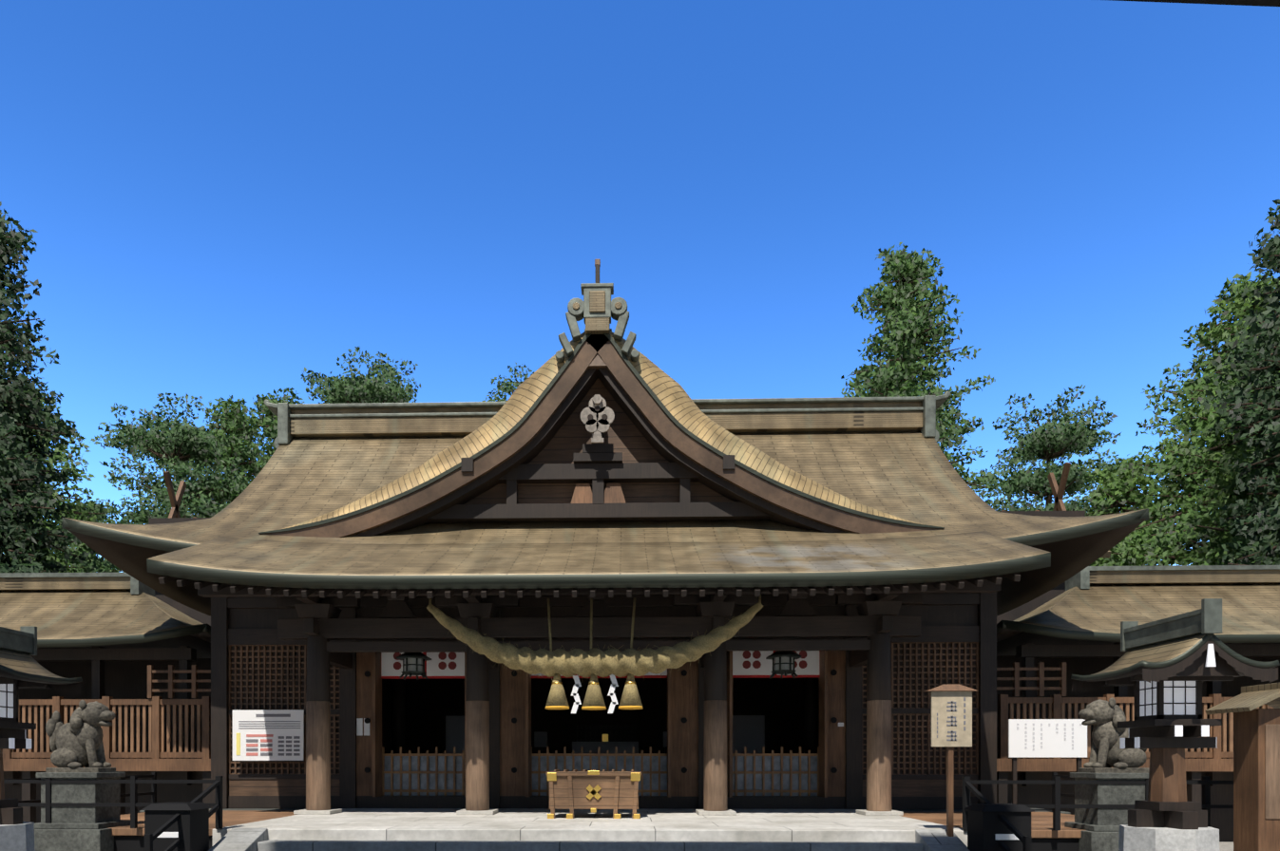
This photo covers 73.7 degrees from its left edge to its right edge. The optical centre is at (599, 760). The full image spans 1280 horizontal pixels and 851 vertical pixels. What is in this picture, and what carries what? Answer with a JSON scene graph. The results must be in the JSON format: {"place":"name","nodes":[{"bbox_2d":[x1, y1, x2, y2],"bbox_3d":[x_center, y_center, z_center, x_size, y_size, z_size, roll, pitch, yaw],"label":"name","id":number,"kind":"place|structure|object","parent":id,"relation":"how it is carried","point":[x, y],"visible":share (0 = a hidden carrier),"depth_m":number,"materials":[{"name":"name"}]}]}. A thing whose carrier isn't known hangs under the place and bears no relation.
{"place":"outdoors","nodes":[
{"label":"outdoors","id":0,"kind":"place"},
{"bbox_2d":[554,259,639,362],"bbox_3d":[0.023,-8.647,18.576,1.600,1.976,4.820,0,0,2],"label":"roof finial","id":1,"kind":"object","parent":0,"point":[597,309],"depth_m":16.21,"materials":[{"name":"grey metal"}]},
{"bbox_2d":[0,0,1279,573],"label":"sky","id":2,"kind":"structure","parent":0,"point":[222,199],"materials":[{"name":"blue"}]},
{"bbox_2d":[1219,841,1233,850],"bbox_3d":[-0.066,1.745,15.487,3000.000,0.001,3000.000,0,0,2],"label":"ground","id":3,"kind":"structure","parent":0,"point":[1226,846],"depth_m":17.33,"materials":[{"name":"beige stone"}]},
{"bbox_2d":[0,626,81,850],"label":"lantern","id":4,"kind":"object","parent":3,"relation":"on","point":[16,833],"visible":0.83,"depth_m":8.44,"materials":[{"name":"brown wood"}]},
{"bbox_2d":[0,648,82,684],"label":"lantern roof","id":5,"kind":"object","parent":4,"relation":"on","point":[16,665],"visible":0.98,"depth_m":8.55,"materials":[{"name":"brown wood"}]},
{"bbox_2d":[0,201,95,573],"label":"cedar tree","id":6,"kind":"object","parent":3,"relation":"on","point":[20,476],"visible":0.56,"depth_m":30.17,"materials":[{"name":"green plant"}]},
{"bbox_2d":[2,383,112,573],"bbox_3d":[-24.615,-7.033,36.078,9.362,17.555,8.851,0,0,-30],"label":"cedar tree","id":7,"kind":"object","parent":3,"relation":"on","point":[54,553],"visible":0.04,"depth_m":36.35,"materials":[{"name":"green plant"}]},
{"bbox_2d":[34,700,130,850],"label":"guardian lion statue","id":8,"kind":"object","parent":3,"relation":"on","point":[76,743],"visible":1,"depth_m":12.37,"materials":[{"name":"stone"}]},
{"bbox_2d":[46,500,124,573],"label":"cedar tree","id":9,"kind":"object","parent":3,"relation":"on","point":[73,548],"visible":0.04,"depth_m":42.56,"materials":[{"name":"green plant"}]},
{"bbox_2d":[0,573,210,823],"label":"side corridor","id":10,"kind":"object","parent":3,"relation":"on","point":[157,701],"depth_m":18.70,"materials":[{"name":"brown wood"}]},
{"bbox_2d":[0,590,210,658],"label":"wing roof","id":11,"kind":"structure","parent":10,"relation":"on","point":[104,619],"depth_m":19.36,"materials":[{"name":"brown wood"}]},
{"bbox_2d":[40,392,251,573],"bbox_3d":[-19.951,-7.551,40.608,12.208,18.734,12.048,0,0,2],"label":"pine tree","id":12,"kind":"object","parent":3,"relation":"on","point":[177,446],"visible":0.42,"depth_m":38.74,"materials":[{"name":"green plant"}]},
{"bbox_2d":[140,802,212,850],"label":"water box","id":13,"kind":"object","parent":3,"relation":"on","point":[189,829],"visible":0.77,"depth_m":11.05,"materials":[{"name":"black paint"}]},
{"bbox_2d":[148,471,210,626],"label":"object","id":14,"kind":"object","parent":3,"relation":"on","point":[174,516],"visible":0.12,"depth_m":29.43,"materials":[{"name":"brown wood"}]},
{"bbox_2d":[189,395,270,517],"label":"cedar tree","id":15,"kind":"object","parent":3,"relation":"on","point":[237,430],"visible":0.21,"depth_m":40.26,"materials":[{"name":"green plant"}]},
{"bbox_2d":[235,387,300,494],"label":"cedar tree","id":16,"kind":"object","parent":3,"relation":"on","point":[268,423],"visible":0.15,"depth_m":40.74,"materials":[{"name":"green plant"}]},
{"bbox_2d":[286,346,420,404],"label":"pine tree","id":17,"kind":"object","parent":3,"relation":"on","point":[363,389],"visible":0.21,"depth_m":40.84,"materials":[{"name":"green plant"}]},
{"bbox_2d":[481,362,534,401],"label":"tree","id":18,"kind":"object","parent":3,"relation":"on","point":[509,388],"depth_m":45.04,"materials":[{"name":"green plant"}]},
{"bbox_2d":[107,808,1083,850],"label":"platform","id":19,"kind":"structure","parent":3,"relation":"on","point":[389,830],"depth_m":12.09,"materials":[{"name":"stone"}]},
{"bbox_2d":[158,573,1020,816],"bbox_3d":[-0.164,-1.805,15.421,13.792,5.559,3.737,0,0,2],"label":"porch","id":20,"kind":"object","parent":19,"relation":"on","point":[878,622],"visible":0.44,"depth_m":15.32,"materials":[{"name":"brown wood"}]},
{"bbox_2d":[396,639,431,680],"bbox_3d":[-3.589,-2.164,16.489,0.606,1.181,0.700,0,0,2],"label":"hanging lantern","id":21,"kind":"object","parent":20,"relation":"hanging from","point":[413,663],"visible":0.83,"depth_m":16.33,"materials":[{"name":"brown metal"}]},
{"bbox_2d":[426,594,763,713],"bbox_3d":[-0.097,-1.830,14.425,5.711,2.077,0.765,0,0,2],"label":"shimenawa rope","id":22,"kind":"object","parent":20,"relation":"hanging from","point":[593,663],"visible":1,"depth_m":14.26,"materials":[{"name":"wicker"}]},
{"bbox_2d":[146,531,1050,589],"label":"porch roof","id":23,"kind":"structure","parent":20,"relation":"on","point":[823,563],"depth_m":14.05,"materials":[{"name":"brown wood"}]},
{"bbox_2d":[61,430,1149,616],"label":"roof","id":24,"kind":"structure","parent":20,"relation":"on","point":[914,476],"depth_m":17.69,"materials":[{"name":"brown wood"}]},
{"bbox_2d":[258,330,944,537],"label":"gable roof","id":25,"kind":"structure","parent":24,"relation":"on","point":[670,419],"depth_m":16.41,"materials":[{"name":"brown wood"}]},
{"bbox_2d":[580,394,614,443],"bbox_3d":[-0.043,-6.519,16.282,0.656,0.888,0.130,0,0,2],"label":"gable ornament","id":26,"kind":"object","parent":25,"relation":"attached to","point":[597,417],"visible":1,"depth_m":16.29,"materials":[{"name":"grey wood"}]},
{"bbox_2d":[427,377,770,522],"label":"pediment","id":27,"kind":"structure","parent":25,"relation":"attached to","point":[625,470],"depth_m":16.75,"materials":[{"name":"brown wood"}]},
{"bbox_2d":[263,391,950,448],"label":"ridge","id":28,"kind":"structure","parent":24,"relation":"on","point":[729,415],"depth_m":20.65,"materials":[{"name":"brown wood"}]},
{"bbox_2d":[765,638,801,679],"bbox_3d":[3.508,-2.164,16.285,0.606,1.181,0.700,0,0,2],"label":"hanging lantern","id":29,"kind":"object","parent":20,"relation":"hanging from","point":[783,662],"visible":0.94,"depth_m":16.12,"materials":[{"name":"brown metal"}]},
{"bbox_2d":[545,769,641,819],"bbox_3d":[-0.090,0.565,14.675,1.600,0.821,0.905,0,0,2],"label":"offering box","id":30,"kind":"object","parent":19,"relation":"on","point":[593,791],"visible":1,"depth_m":14.28,"materials":[{"name":"brown wood"}]},
{"bbox_2d":[210,577,996,809],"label":"wall","id":31,"kind":"structure","parent":3,"relation":"on","point":[257,664],"depth_m":17.25,"materials":[{"name":"brown wood"}]},
{"bbox_2d":[381,650,820,796],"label":"curtains and fences","id":32,"kind":"object","parent":31,"relation":"attached to","point":[763,773],"visible":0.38,"depth_m":17.37,"materials":[{"name":"white wood"}]},
{"bbox_2d":[3,772,1233,850],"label":"railings","id":33,"kind":"object","parent":3,"relation":"on","point":[1056,783],"visible":0.58,"depth_m":11.90,"materials":[{"name":"black metal"}]},
{"bbox_2d":[231,685,1087,837],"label":"signboards","id":34,"kind":"object","parent":3,"relation":"on","point":[275,735],"visible":1,"depth_m":16.05,"materials":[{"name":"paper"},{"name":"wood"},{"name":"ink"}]},
{"bbox_2d":[840,242,995,499],"bbox_3d":[13.505,-10.345,37.292,8.924,24.180,8.802,0,0,2],"label":"cedar tree","id":35,"kind":"object","parent":3,"relation":"on","point":[909,331],"visible":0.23,"depth_m":36.28,"materials":[{"name":"green plant"}]},
{"bbox_2d":[963,803,1035,850],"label":"water box","id":36,"kind":"object","parent":3,"relation":"on","point":[988,830],"visible":0.85,"depth_m":10.74,"materials":[{"name":"black paint"}]},
{"bbox_2d":[968,383,1128,566],"bbox_3d":[19.761,-7.263,38.561,10.391,18.133,9.480,0,0,2],"label":"pine tree","id":37,"kind":"object","parent":3,"relation":"on","point":[1050,443],"visible":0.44,"depth_m":37.99,"materials":[{"name":"green plant"}]},
{"bbox_2d":[996,462,1111,624],"bbox_3d":[13.290,-7.500,31.108,7.200,6.289,6.374,0,0,2],"label":"shrine","id":38,"kind":"object","parent":3,"relation":"on","point":[1060,510],"visible":0.08,"depth_m":28.58,"materials":[{"name":"brown wood"}]},
{"bbox_2d":[1064,697,1149,850],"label":"guardian lion statue","id":39,"kind":"object","parent":3,"relation":"on","point":[1100,829],"visible":0.75,"depth_m":11.96,"materials":[{"name":"stone"}]},
{"bbox_2d":[1077,456,1184,566],"bbox_3d":[21.956,-5.424,35.970,9.179,14.338,8.265,0,0,2],"label":"cedar tree","id":40,"kind":"object","parent":3,"relation":"on","point":[1120,488],"visible":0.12,"depth_m":35.19,"materials":[{"name":"green plant"}]},
{"bbox_2d":[996,565,1279,841],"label":"side corridor","id":41,"kind":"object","parent":3,"relation":"on","point":[1034,681],"depth_m":18.30,"materials":[{"name":"brown wood"}]},
{"bbox_2d":[996,583,1279,655],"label":"wing roof","id":42,"kind":"structure","parent":41,"relation":"on","point":[1096,614],"depth_m":18.76,"materials":[{"name":"brown wood"}]},
{"bbox_2d":[1071,598,1278,850],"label":"toro","id":43,"kind":"object","parent":3,"relation":"on","point":[1169,725],"visible":0.94,"depth_m":7.86,"materials":[{"name":"brown wood"}]},
{"bbox_2d":[1070,633,1279,682],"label":"lantern roof","id":44,"kind":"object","parent":43,"relation":"on","point":[1132,662],"visible":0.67,"depth_m":7.72,"materials":[{"name":"brown wood"}]},
{"bbox_2d":[1105,271,1279,566],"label":"cedar tree","id":45,"kind":"object","parent":3,"relation":"on","point":[1207,484],"visible":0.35,"depth_m":32.35,"materials":[{"name":"green plant"}]},
{"bbox_2d":[1111,0,1279,6],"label":"gate eave","id":46,"kind":"object","parent":3,"relation":"on","point":[1267,3],"depth_m":1.35,"materials":[{"name":"black paint"}]},
{"bbox_2d":[1198,199,1279,565],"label":"cedar tree","id":47,"kind":"object","parent":3,"relation":"on","point":[1263,410],"visible":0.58,"depth_m":27.23,"materials":[{"name":"green plant"}]},
{"bbox_2d":[1204,683,1279,850],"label":"kiosk","id":48,"kind":"object","parent":3,"relation":"on","point":[1256,779],"visible":1,"depth_m":10.87,"materials":[{"name":"brown wood"}]}
]}

